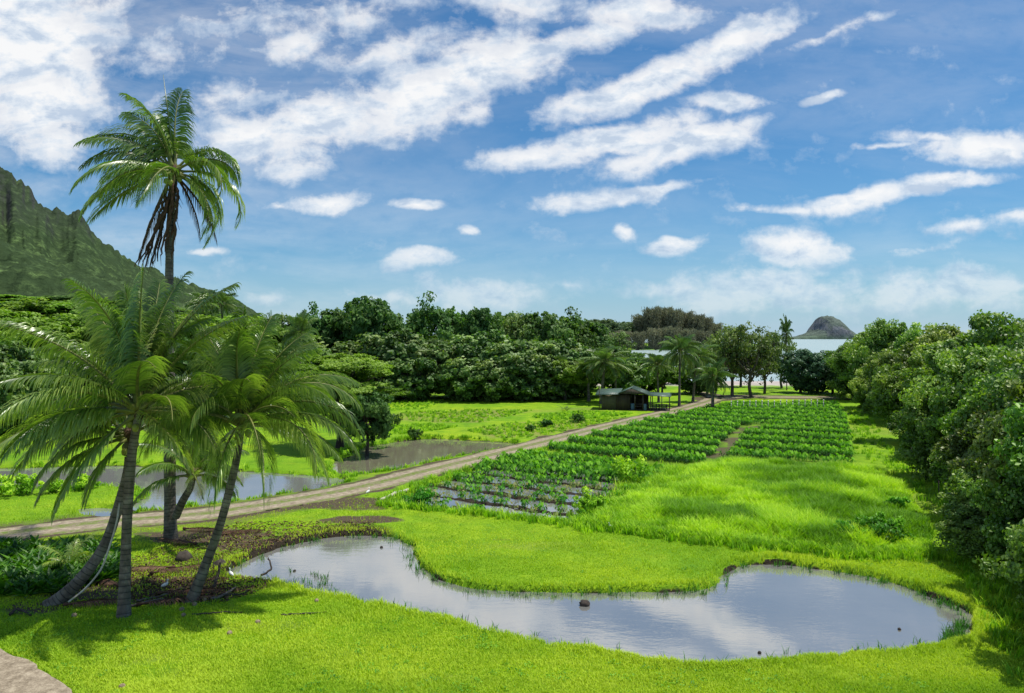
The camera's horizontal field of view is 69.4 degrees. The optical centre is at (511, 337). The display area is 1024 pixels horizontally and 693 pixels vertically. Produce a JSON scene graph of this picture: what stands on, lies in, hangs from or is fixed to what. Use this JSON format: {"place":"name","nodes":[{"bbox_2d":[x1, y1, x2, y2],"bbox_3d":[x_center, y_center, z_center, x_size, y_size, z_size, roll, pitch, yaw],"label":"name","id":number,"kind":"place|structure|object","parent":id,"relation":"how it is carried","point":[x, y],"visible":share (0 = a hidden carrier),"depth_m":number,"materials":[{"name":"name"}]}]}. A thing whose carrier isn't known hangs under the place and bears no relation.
{"place":"outdoors","nodes":[
{"label":"outdoors","id":0,"kind":"place"},
{"bbox_2d":[0,648,71,692],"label":"dirt path","id":1,"kind":"structure","parent":0,"point":[20,675],"depth_m":21.57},
{"bbox_2d":[0,167,266,318],"bbox_3d":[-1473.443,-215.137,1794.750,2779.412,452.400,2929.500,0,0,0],"label":"mountain","id":2,"kind":"structure","parent":0,"point":[45,251],"depth_m":1504.77,"materials":[{"name":"plant"}]},
{"bbox_2d":[0,466,342,514],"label":"pond water","id":3,"kind":"structure","parent":0,"point":[252,483],"depth_m":52.16,"materials":[{"name":"liquid"}]},
{"bbox_2d":[0,392,722,538],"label":"dirt road","id":4,"kind":"structure","parent":0,"point":[235,509],"depth_m":46.31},
{"bbox_2d":[331,439,514,473],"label":"pond water","id":5,"kind":"structure","parent":0,"point":[396,454],"depth_m":65.77,"materials":[{"name":"liquid"}]},
{"bbox_2d":[331,389,403,455],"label":"rounded tree","id":6,"kind":"object","parent":5,"relation":"in","point":[378,416],"visible":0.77,"depth_m":62.73,"materials":[{"name":"green plant"}]},
{"bbox_2d":[0,305,1023,692],"bbox_3d":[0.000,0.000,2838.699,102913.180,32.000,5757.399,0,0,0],"label":"ground","id":7,"kind":"structure","parent":0,"point":[288,457],"depth_m":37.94,"materials":[{"name":"plant"}]},
{"bbox_2d":[0,362,29,433],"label":"broadleaf bush","id":8,"kind":"object","parent":7,"relation":"on","point":[8,395],"visible":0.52,"depth_m":70.70,"materials":[{"name":"green plant"}]},
{"bbox_2d":[0,472,36,494],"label":"shrub","id":9,"kind":"object","parent":7,"relation":"on","point":[23,481],"visible":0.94,"depth_m":46.89,"materials":[{"name":"green plant"}]},
{"bbox_2d":[0,340,53,432],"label":"broadleaf bush","id":10,"kind":"object","parent":7,"relation":"on","point":[9,353],"visible":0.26,"depth_m":77.60,"materials":[{"name":"green plant"}]},
{"bbox_2d":[0,308,55,341],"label":"light green tree","id":11,"kind":"object","parent":7,"relation":"on","point":[6,314],"visible":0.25,"depth_m":124.82,"materials":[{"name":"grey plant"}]},
{"bbox_2d":[0,297,68,322],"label":"light green tree","id":12,"kind":"object","parent":7,"relation":"on","point":[29,305],"visible":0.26,"depth_m":165.46,"materials":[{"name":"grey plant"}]},
{"bbox_2d":[0,321,90,356],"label":"light green tree","id":13,"kind":"object","parent":7,"relation":"on","point":[57,327],"visible":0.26,"depth_m":114.08,"materials":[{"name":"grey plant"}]},
{"bbox_2d":[31,312,86,349],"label":"light green tree","id":14,"kind":"object","parent":7,"relation":"on","point":[71,320],"visible":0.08,"depth_m":122.71,"materials":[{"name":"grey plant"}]},
{"bbox_2d":[0,534,133,597],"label":"fern bed","id":15,"kind":"object","parent":7,"relation":"on","point":[23,570],"visible":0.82,"depth_m":31.25,"materials":[{"name":"green plant"}]},
{"bbox_2d":[37,530,113,566],"bbox_3d":[-19.132,9.291,31.897,2.663,1.477,2.561,0,0,19],"label":"palm seedling","id":16,"kind":"object","parent":7,"relation":"on","point":[75,555],"visible":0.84,"depth_m":32.01,"materials":[{"name":"green plant"}]},
{"bbox_2d":[38,302,118,320],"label":"light green tree","id":17,"kind":"object","parent":7,"relation":"on","point":[58,307],"visible":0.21,"depth_m":167.78,"materials":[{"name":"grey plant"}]},
{"bbox_2d":[6,377,237,606],"bbox_3d":[-15.700,6.012,29.855,7.683,8.788,5.630,0,0,-37],"label":"coconut palm","id":18,"kind":"object","parent":7,"relation":"on","point":[71,588],"visible":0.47,"depth_m":28.20,"materials":[{"name":"green plant"}]},
{"bbox_2d":[0,264,266,618],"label":"coconut palm","id":19,"kind":"object","parent":7,"relation":"on","point":[132,344],"visible":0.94,"depth_m":26.37,"materials":[{"name":"green plant"}]},
{"bbox_2d":[69,75,245,540],"bbox_3d":[-17.567,-1.480,37.010,7.790,23.344,6.430,0,0,27],"label":"tall coconut palm","id":20,"kind":"object","parent":7,"relation":"on","point":[137,167],"visible":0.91,"depth_m":36.78,"materials":[{"name":"green plant"}]},
{"bbox_2d":[133,430,248,518],"bbox_3d":[-15.769,6.770,36.353,5.487,4.403,5.313,0,0,0],"label":"young palm","id":21,"kind":"object","parent":7,"relation":"on","point":[199,460],"visible":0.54,"depth_m":35.68,"materials":[{"name":"green plant"}]},
{"bbox_2d":[184,289,223,315],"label":"palm","id":22,"kind":"object","parent":7,"relation":"on","point":[201,293],"visible":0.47,"depth_m":189.43,"materials":[{"name":"green plant"}]},
{"bbox_2d":[209,291,241,318],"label":"palm","id":23,"kind":"object","parent":7,"relation":"on","point":[227,301],"visible":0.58,"depth_m":194.30,"materials":[{"name":"green plant"}]},
{"bbox_2d":[131,305,365,603],"bbox_3d":[-10.477,4.492,28.676,9.456,11.527,7.605,0,0,-19],"label":"coconut palm","id":24,"kind":"object","parent":7,"relation":"on","point":[239,374],"visible":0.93,"depth_m":28.18,"materials":[{"name":"green plant"}]},
{"bbox_2d":[131,520,375,602],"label":"leaf litter","id":25,"kind":"object","parent":7,"relation":"on","point":[191,578],"visible":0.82,"depth_m":32.26,"materials":[{"name":"plant"}]},
{"bbox_2d":[246,325,321,348],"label":"light green tree","id":26,"kind":"object","parent":7,"relation":"on","point":[282,331],"visible":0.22,"depth_m":136.19,"materials":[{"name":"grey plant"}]},
{"bbox_2d":[282,309,319,363],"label":"palm","id":27,"kind":"object","parent":7,"relation":"on","point":[301,322],"visible":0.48,"depth_m":109.79,"materials":[{"name":"green plant"}]},
{"bbox_2d":[281,301,342,345],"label":"forest tree","id":28,"kind":"object","parent":7,"relation":"on","point":[327,319],"visible":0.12,"depth_m":147.29,"materials":[{"name":"green plant"}]},
{"bbox_2d":[309,307,353,353],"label":"forest tree","id":29,"kind":"object","parent":7,"relation":"on","point":[327,337],"visible":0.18,"depth_m":147.44,"materials":[{"name":"green plant"}]},
{"bbox_2d":[277,353,409,447],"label":"spreading tree","id":30,"kind":"object","parent":7,"relation":"on","point":[362,373],"visible":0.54,"depth_m":66.21,"materials":[{"name":"green plant"}]},
{"bbox_2d":[334,295,411,347],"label":"forest tree","id":31,"kind":"object","parent":7,"relation":"on","point":[368,316],"visible":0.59,"depth_m":145.33,"materials":[{"name":"green plant"}]},
{"bbox_2d":[355,359,411,400],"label":"broadleaf bush","id":32,"kind":"object","parent":7,"relation":"on","point":[400,380],"visible":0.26,"depth_m":113.76,"materials":[{"name":"green plant"}]},
{"bbox_2d":[356,328,428,398],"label":"broadleaf bush","id":33,"kind":"object","parent":7,"relation":"on","point":[400,347],"visible":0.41,"depth_m":117.73,"materials":[{"name":"green plant"}]},
{"bbox_2d":[385,356,441,400],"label":"broadleaf bush","id":34,"kind":"object","parent":7,"relation":"on","point":[416,387],"visible":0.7,"depth_m":114.50,"materials":[{"name":"green plant"}]},
{"bbox_2d":[402,485,434,505],"bbox_3d":[-5.681,9.573,44.728,2.033,1.100,2.010,0,0,0],"label":"shrub","id":35,"kind":"object","parent":7,"relation":"on","point":[427,494],"visible":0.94,"depth_m":44.47,"materials":[{"name":"green plant"}]},
{"bbox_2d":[384,335,463,397],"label":"broadleaf bush","id":36,"kind":"object","parent":7,"relation":"on","point":[433,339],"visible":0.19,"depth_m":118.47,"materials":[{"name":"green plant"}]},
{"bbox_2d":[404,291,467,341],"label":"forest tree","id":37,"kind":"object","parent":7,"relation":"on","point":[433,320],"visible":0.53,"depth_m":151.27,"materials":[{"name":"green plant"}]},
{"bbox_2d":[424,341,482,397],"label":"broadleaf bush","id":38,"kind":"object","parent":7,"relation":"on","point":[442,349],"visible":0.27,"depth_m":118.60,"materials":[{"name":"green plant"}]},
{"bbox_2d":[431,355,490,401],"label":"broadleaf bush","id":39,"kind":"object","parent":7,"relation":"on","point":[462,391],"visible":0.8,"depth_m":114.62,"materials":[{"name":"green plant"}]},
{"bbox_2d":[453,306,506,346],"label":"forest tree","id":40,"kind":"object","parent":7,"relation":"on","point":[481,319],"visible":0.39,"depth_m":151.02,"materials":[{"name":"green plant"}]},
{"bbox_2d":[448,329,514,397],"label":"broadleaf bush","id":41,"kind":"object","parent":7,"relation":"on","point":[484,339],"visible":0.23,"depth_m":121.41,"materials":[{"name":"green plant"}]},
{"bbox_2d":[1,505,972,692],"bbox_3d":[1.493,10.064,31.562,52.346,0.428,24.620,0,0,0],"label":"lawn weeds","id":42,"kind":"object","parent":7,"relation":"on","point":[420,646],"visible":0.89,"depth_m":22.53,"materials":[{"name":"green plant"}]},
{"bbox_2d":[461,358,518,401],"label":"broadleaf bush","id":43,"kind":"object","parent":7,"relation":"on","point":[493,388],"visible":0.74,"depth_m":113.72,"materials":[{"name":"green plant"}]},
{"bbox_2d":[480,339,540,398],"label":"broadleaf bush","id":44,"kind":"object","parent":7,"relation":"on","point":[503,348],"visible":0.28,"depth_m":117.72,"materials":[{"name":"green plant"}]},
{"bbox_2d":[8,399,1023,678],"bbox_3d":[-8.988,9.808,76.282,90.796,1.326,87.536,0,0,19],"label":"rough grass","id":45,"kind":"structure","parent":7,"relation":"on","point":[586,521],"depth_m":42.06,"materials":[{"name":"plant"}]},
{"bbox_2d":[502,311,533,340],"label":"forest tree","id":46,"kind":"object","parent":7,"relation":"on","point":[514,321],"visible":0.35,"depth_m":154.34,"materials":[{"name":"green plant"}]},
{"bbox_2d":[499,350,549,401],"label":"broadleaf bush","id":47,"kind":"object","parent":7,"relation":"on","point":[523,390],"visible":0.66,"depth_m":114.45,"materials":[{"name":"green plant"}]},
{"bbox_2d":[502,339,567,380],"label":"broadleaf bush","id":48,"kind":"object","parent":7,"relation":"on","point":[532,343],"visible":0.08,"depth_m":120.58,"materials":[{"name":"green plant"}]},
{"bbox_2d":[506,311,582,344],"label":"forest tree","id":49,"kind":"object","parent":7,"relation":"on","point":[547,326],"visible":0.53,"depth_m":152.85,"materials":[{"name":"green plant"}]},
{"bbox_2d":[518,350,574,400],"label":"broadleaf bush","id":50,"kind":"object","parent":7,"relation":"on","point":[553,389],"visible":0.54,"depth_m":115.48,"materials":[{"name":"green plant"}]},
{"bbox_2d":[531,338,593,398],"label":"broadleaf bush","id":51,"kind":"object","parent":7,"relation":"on","point":[573,355],"visible":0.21,"depth_m":118.82,"materials":[{"name":"green plant"}]},
{"bbox_2d":[545,359,590,399],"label":"light green tree","id":52,"kind":"object","parent":7,"relation":"on","point":[571,371],"visible":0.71,"depth_m":115.02,"materials":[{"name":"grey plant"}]},
{"bbox_2d":[565,306,599,348],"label":"forest tree","id":53,"kind":"object","parent":7,"relation":"on","point":[585,340],"visible":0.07,"depth_m":161.73,"materials":[{"name":"green plant"}]},
{"bbox_2d":[561,345,608,397],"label":"broadleaf bush","id":54,"kind":"object","parent":7,"relation":"on","point":[583,389],"visible":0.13,"depth_m":121.02,"materials":[{"name":"green plant"}]},
{"bbox_2d":[571,486,613,513],"bbox_3d":[4.615,9.332,42.178,2.505,1.581,2.175,0,0,0],"label":"shrub","id":55,"kind":"object","parent":7,"relation":"on","point":[587,502],"visible":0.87,"depth_m":42.19,"materials":[{"name":"green plant"}]},
{"bbox_2d":[578,318,626,350],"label":"forest tree","id":56,"kind":"object","parent":7,"relation":"on","point":[600,338],"visible":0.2,"depth_m":167.24,"materials":[{"name":"green plant"}]},
{"bbox_2d":[577,345,629,403],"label":"palm","id":57,"kind":"object","parent":7,"relation":"on","point":[600,360],"visible":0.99,"depth_m":111.36,"materials":[{"name":"green plant"}]},
{"bbox_2d":[596,356,651,394],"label":"shore bush","id":58,"kind":"object","parent":7,"relation":"on","point":[628,383],"visible":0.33,"depth_m":123.29,"materials":[{"name":"green plant"}]},
{"bbox_2d":[610,454,650,482],"bbox_3d":[8.385,9.161,52.002,2.876,1.932,3.803,0,0,0],"label":"shrub","id":59,"kind":"object","parent":7,"relation":"on","point":[623,470],"visible":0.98,"depth_m":51.77,"materials":[{"name":"green plant"}]},
{"bbox_2d":[595,386,671,410],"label":"picnic shed","id":60,"kind":"structure","parent":7,"relation":"on","point":[617,399],"depth_m":102.24,"materials":[{"name":"grey metal"}]},
{"bbox_2d":[447,400,855,483],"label":"taro crop","id":61,"kind":"object","parent":7,"relation":"on","point":[799,422],"visible":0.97,"depth_m":67.20,"materials":[{"name":"green plant"}]},
{"bbox_2d":[640,306,662,336],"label":"ironwood tree","id":62,"kind":"object","parent":7,"relation":"on","point":[651,316],"visible":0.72,"depth_m":685.85,"materials":[{"name":"green plant"}]},
{"bbox_2d":[633,353,675,401],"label":"palm","id":63,"kind":"object","parent":7,"relation":"on","point":[655,360],"visible":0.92,"depth_m":113.64,"materials":[{"name":"green plant"}]},
{"bbox_2d":[645,327,664,349],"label":"ironwood tree","id":64,"kind":"object","parent":7,"relation":"on","point":[655,337],"visible":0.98,"depth_m":661.36,"materials":[{"name":"green plant"}]},
{"bbox_2d":[645,364,686,392],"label":"shore bush","id":65,"kind":"object","parent":7,"relation":"on","point":[673,377],"visible":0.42,"depth_m":128.36,"materials":[{"name":"green plant"}]},
{"bbox_2d":[662,306,684,337],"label":"ironwood tree","id":66,"kind":"object","parent":7,"relation":"on","point":[673,318],"visible":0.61,"depth_m":685.56,"materials":[{"name":"green plant"}]},
{"bbox_2d":[657,334,701,405],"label":"palm","id":67,"kind":"object","parent":7,"relation":"on","point":[682,345],"visible":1,"depth_m":107.74,"materials":[{"name":"green plant"}]},
{"bbox_2d":[671,363,709,393],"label":"shore bush","id":68,"kind":"object","parent":7,"relation":"on","point":[686,383],"visible":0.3,"depth_m":130.05,"materials":[{"name":"green plant"}]},
{"bbox_2d":[684,340,718,400],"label":"palm","id":69,"kind":"object","parent":7,"relation":"on","point":[704,352],"visible":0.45,"depth_m":114.51,"materials":[{"name":"green plant"}]},
{"bbox_2d":[692,358,738,407],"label":"palm","id":70,"kind":"object","parent":7,"relation":"on","point":[716,372],"visible":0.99,"depth_m":100.77,"materials":[{"name":"green plant"}]},
{"bbox_2d":[706,323,759,395],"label":"beach tree","id":71,"kind":"object","parent":7,"relation":"on","point":[719,336],"visible":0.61,"depth_m":125.33,"materials":[{"name":"green plant"}]},
{"bbox_2d":[716,320,780,396],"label":"beach tree","id":72,"kind":"object","parent":7,"relation":"on","point":[765,349],"visible":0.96,"depth_m":123.46,"materials":[{"name":"green plant"}]},
{"bbox_2d":[593,454,935,548],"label":"tall grass","id":73,"kind":"structure","parent":7,"relation":"on","point":[775,496],"depth_m":42.69,"materials":[{"name":"plant"}]},
{"bbox_2d":[749,330,786,393],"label":"beach tree","id":74,"kind":"object","parent":7,"relation":"on","point":[775,336],"visible":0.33,"depth_m":131.32,"materials":[{"name":"green plant"}]},
{"bbox_2d":[779,313,793,389],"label":"palm","id":75,"kind":"object","parent":7,"relation":"on","point":[786,333],"visible":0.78,"depth_m":139.94,"materials":[{"name":"green plant"}]},
{"bbox_2d":[775,349,821,392],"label":"thicket tree","id":76,"kind":"object","parent":7,"relation":"on","point":[792,373],"visible":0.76,"depth_m":132.68,"materials":[{"name":"green plant"}]},
{"bbox_2d":[795,350,835,393],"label":"thicket tree","id":77,"kind":"object","parent":7,"relation":"on","point":[817,362],"visible":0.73,"depth_m":130.36,"materials":[{"name":"green plant"}]},
{"bbox_2d":[823,331,865,399],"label":"broadleaf tree","id":78,"kind":"object","parent":7,"relation":"on","point":[839,363],"visible":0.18,"depth_m":118.12,"materials":[{"name":"green plant"}]},
{"bbox_2d":[846,369,876,414],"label":"broadleaf tree","id":79,"kind":"object","parent":7,"relation":"on","point":[858,384],"visible":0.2,"depth_m":96.31,"materials":[{"name":"green plant"}]},
{"bbox_2d":[842,317,922,374],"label":"broadleaf tree","id":80,"kind":"object","parent":7,"relation":"on","point":[879,334],"visible":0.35,"depth_m":102.96,"materials":[{"name":"green plant"}]},
{"bbox_2d":[850,511,914,542],"bbox_3d":[18.280,9.295,36.037,2.645,1.663,2.734,0,0,0],"label":"shrub","id":81,"kind":"object","parent":7,"relation":"on","point":[892,526],"visible":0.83,"depth_m":35.81,"materials":[{"name":"green plant"}]},
{"bbox_2d":[861,352,911,421],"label":"broadleaf tree","id":82,"kind":"object","parent":7,"relation":"on","point":[879,361],"visible":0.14,"depth_m":85.87,"materials":[{"name":"green plant"}]},
{"bbox_2d":[866,342,936,441],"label":"broadleaf tree","id":83,"kind":"object","parent":7,"relation":"on","point":[888,385],"visible":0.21,"depth_m":70.12,"materials":[{"name":"green plant"}]},
{"bbox_2d":[892,322,936,354],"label":"broadleaf tree","id":84,"kind":"object","parent":7,"relation":"on","point":[910,335],"visible":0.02,"depth_m":92.01,"materials":[{"name":"green plant"}]},
{"bbox_2d":[886,376,950,480],"bbox_3d":[31.378,6.460,51.825,9.202,7.682,7.279,0,0,-17],"label":"broadleaf tree","id":85,"kind":"object","parent":7,"relation":"on","point":[916,424],"visible":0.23,"depth_m":51.74,"materials":[{"name":"green plant"}]},
{"bbox_2d":[885,323,967,392],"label":"broadleaf tree","id":86,"kind":"object","parent":7,"relation":"on","point":[941,333],"visible":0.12,"depth_m":82.98,"materials":[{"name":"green plant"}]},
{"bbox_2d":[927,429,951,498],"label":"broadleaf tree","id":87,"kind":"object","parent":7,"relation":"on","point":[936,475],"visible":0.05,"depth_m":45.92,"materials":[{"name":"green plant"}]},
{"bbox_2d":[897,343,1007,444],"bbox_3d":[32.151,5.369,50.672,9.878,10.085,10.185,0,0,-7],"label":"broadleaf tree","id":88,"kind":"object","parent":7,"relation":"on","point":[952,368],"visible":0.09,"depth_m":50.78,"materials":[{"name":"green plant"}]},
{"bbox_2d":[899,332,1011,404],"bbox_3d":[39.028,4.975,61.739,12.448,10.941,12.074,0,0,31],"label":"broadleaf tree","id":89,"kind":"object","parent":7,"relation":"on","point":[946,345],"visible":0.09,"depth_m":61.55,"materials":[{"name":"green plant"}]},
{"bbox_2d":[930,394,1003,503],"bbox_3d":[26.323,6.638,39.846,6.346,7.276,7.971,0,0,18],"label":"broadleaf tree","id":90,"kind":"object","parent":7,"relation":"on","point":[953,449],"visible":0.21,"depth_m":40.40,"materials":[{"name":"green plant"}]},
{"bbox_2d":[930,490,1005,563],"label":"broadleaf tree","id":91,"kind":"object","parent":7,"relation":"on","point":[954,526],"visible":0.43,"depth_m":32.77,"materials":[{"name":"green plant"}]},
{"bbox_2d":[943,461,1004,537],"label":"broadleaf tree","id":92,"kind":"object","parent":7,"relation":"on","point":[956,477],"visible":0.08,"depth_m":33.95,"materials":[{"name":"green plant"}]},
{"bbox_2d":[928,332,1023,423],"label":"broadleaf tree","id":93,"kind":"object","parent":7,"relation":"on","point":[989,366],"visible":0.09,"depth_m":48.09,"materials":[{"name":"green plant"}]},
{"bbox_2d":[937,365,1023,434],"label":"broadleaf tree","id":94,"kind":"object","parent":7,"relation":"on","point":[982,394],"visible":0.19,"depth_m":40.36,"materials":[{"name":"green plant"}]},
{"bbox_2d":[952,349,1023,427],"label":"broadleaf tree","id":95,"kind":"object","parent":7,"relation":"on","point":[1015,359],"visible":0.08,"depth_m":41.71,"materials":[{"name":"green plant"}]},
{"bbox_2d":[959,410,1019,516],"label":"broadleaf tree","id":96,"kind":"object","parent":7,"relation":"on","point":[990,431],"visible":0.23,"depth_m":32.29,"materials":[{"name":"green plant"}]},
{"bbox_2d":[957,460,1023,585],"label":"broadleaf tree","id":97,"kind":"object","parent":7,"relation":"on","point":[1013,489],"visible":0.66,"depth_m":29.11,"materials":[{"name":"green plant"}]},
{"bbox_2d":[964,309,1023,352],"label":"broadleaf tree","id":98,"kind":"object","parent":7,"relation":"on","point":[1001,333],"visible":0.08,"depth_m":60.09,"materials":[{"name":"green plant"}]},
{"bbox_2d":[972,519,1023,609],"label":"broadleaf tree","id":99,"kind":"object","parent":7,"relation":"on","point":[1011,569],"visible":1,"depth_m":23.51,"materials":[{"name":"green plant"}]},
{"bbox_2d":[987,402,1023,517],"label":"broadleaf tree","id":100,"kind":"object","parent":7,"relation":"on","point":[1015,425],"visible":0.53,"depth_m":29.80,"materials":[{"name":"green plant"}]},
{"bbox_2d":[999,370,1023,409],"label":"broadleaf tree","id":101,"kind":"object","parent":7,"relation":"on","point":[1013,390],"visible":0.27,"depth_m":34.90,"materials":[{"name":"green plant"}]},
{"bbox_2d":[0,0,1023,336],"label":"sky","id":102,"kind":"structure","parent":0,"point":[856,163],"materials":[{"name":"blue"}]},
{"bbox_2d":[406,458,626,518],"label":"paddy water","id":103,"kind":"structure","parent":0,"point":[551,507],"depth_m":48.39,"materials":[{"name":"liquid"}]},
{"bbox_2d":[228,536,972,661],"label":"pond water","id":104,"kind":"structure","parent":0,"point":[751,611],"depth_m":28.01,"materials":[{"name":"liquid"}]},
{"bbox_2d":[229,531,971,661],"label":"pond reeds","id":105,"kind":"object","parent":104,"relation":"on","point":[948,633],"visible":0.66,"depth_m":29.46,"materials":[{"name":"green plant"}]},
{"bbox_2d":[631,338,852,380],"bbox_3d":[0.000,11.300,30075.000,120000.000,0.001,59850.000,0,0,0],"label":"sea water","id":106,"kind":"structure","parent":0,"point":[814,345],"depth_m":839.42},
{"bbox_2d":[782,315,857,338],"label":"island","id":107,"kind":"structure","parent":0,"point":[827,327],"depth_m":5033.03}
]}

